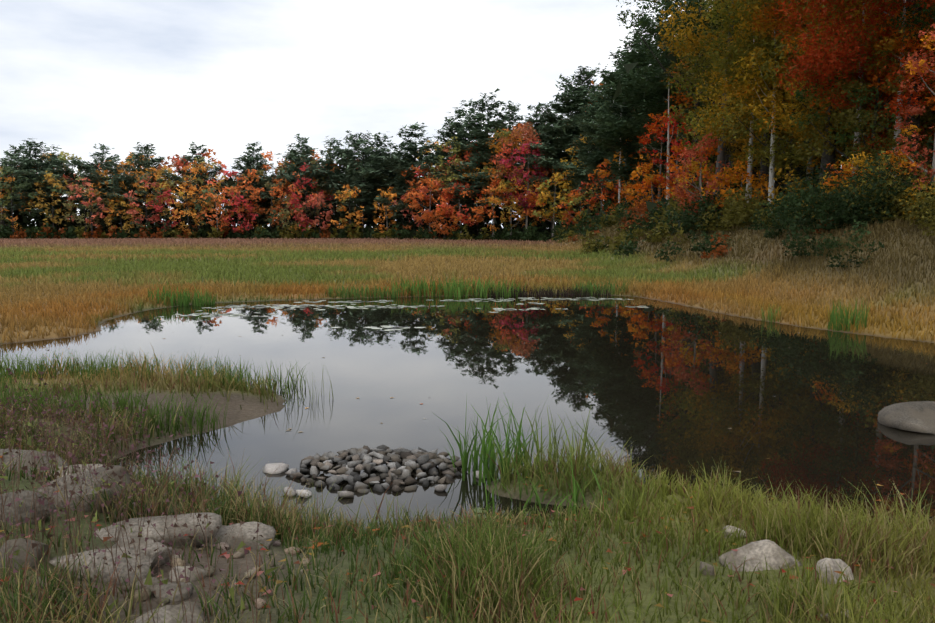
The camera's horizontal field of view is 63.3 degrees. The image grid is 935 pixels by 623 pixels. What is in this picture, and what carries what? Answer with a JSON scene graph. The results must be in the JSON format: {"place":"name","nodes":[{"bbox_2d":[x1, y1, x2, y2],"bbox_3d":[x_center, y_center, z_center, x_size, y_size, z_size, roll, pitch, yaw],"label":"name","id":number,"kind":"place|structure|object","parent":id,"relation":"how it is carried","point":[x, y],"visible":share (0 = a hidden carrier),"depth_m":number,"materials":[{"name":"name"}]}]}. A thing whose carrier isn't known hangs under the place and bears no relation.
{"place":"outdoors","nodes":[
{"label":"outdoors","id":0,"kind":"place"},
{"bbox_2d":[0,0,841,227],"label":"sky","id":1,"kind":"structure","parent":0,"point":[76,76],"materials":[{"name":"white"}]},
{"bbox_2d":[0,295,934,535],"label":"pond water","id":2,"kind":"structure","parent":0,"point":[672,388],"depth_m":12.05,"materials":[{"name":"grey liquid"}]},
{"bbox_2d":[0,275,870,521],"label":"reeds","id":3,"kind":"object","parent":2,"relation":"on","point":[485,459],"visible":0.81,"depth_m":11.34,"materials":[{"name":"green plant"}]},
{"bbox_2d":[68,297,927,518],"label":"lily pads","id":4,"kind":"object","parent":2,"relation":"on","point":[291,307],"visible":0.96,"depth_m":24.55,"materials":[{"name":"green plant"}]},
{"bbox_2d":[0,213,934,622],"bbox_3d":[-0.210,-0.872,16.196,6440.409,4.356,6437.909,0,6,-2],"label":"terrain","id":5,"kind":"structure","parent":0,"point":[252,406],"depth_m":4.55,"materials":[{"name":"green plant"}]},
{"bbox_2d":[0,366,279,622],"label":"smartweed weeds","id":6,"kind":"object","parent":5,"relation":"on","point":[52,456],"visible":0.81,"depth_m":3.98,"materials":[{"name":"green plant"}]},
{"bbox_2d":[262,445,486,497],"bbox_3d":[-0.975,1.639,7.857,1.982,0.231,1.697,-4,7,-30],"label":"riprap rock","id":7,"kind":"object","parent":5,"relation":"on","point":[398,473],"visible":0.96,"depth_m":7.80,"materials":[{"name":"grey stone"}]},
{"bbox_2d":[0,0,934,267],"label":"autumn trees","id":8,"kind":"object","parent":5,"relation":"on","point":[806,68],"visible":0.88,"depth_m":47.92,"materials":[{"name":"orange plant"}]},
{"bbox_2d":[0,401,934,622],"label":"boulders","id":9,"kind":"object","parent":5,"relation":"on","point":[917,416],"visible":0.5,"depth_m":4.36,"materials":[{"name":"grey stone"}]},
{"bbox_2d":[0,0,934,239],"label":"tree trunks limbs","id":10,"kind":"object","parent":5,"relation":"on","point":[765,170],"visible":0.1,"depth_m":51.38,"materials":[{"name":"brown plant"}]},
{"bbox_2d":[0,0,932,227],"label":"evergreen trees","id":11,"kind":"object","parent":10,"relation":"on","point":[609,115],"visible":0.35,"depth_m":140.64,"materials":[{"name":"green plant"}]},
{"bbox_2d":[0,446,934,622],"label":"fallen leaves","id":12,"kind":"object","parent":5,"relation":"on","point":[226,555],"visible":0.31,"depth_m":4.11,"materials":[{"name":"brown plant"}]}
]}

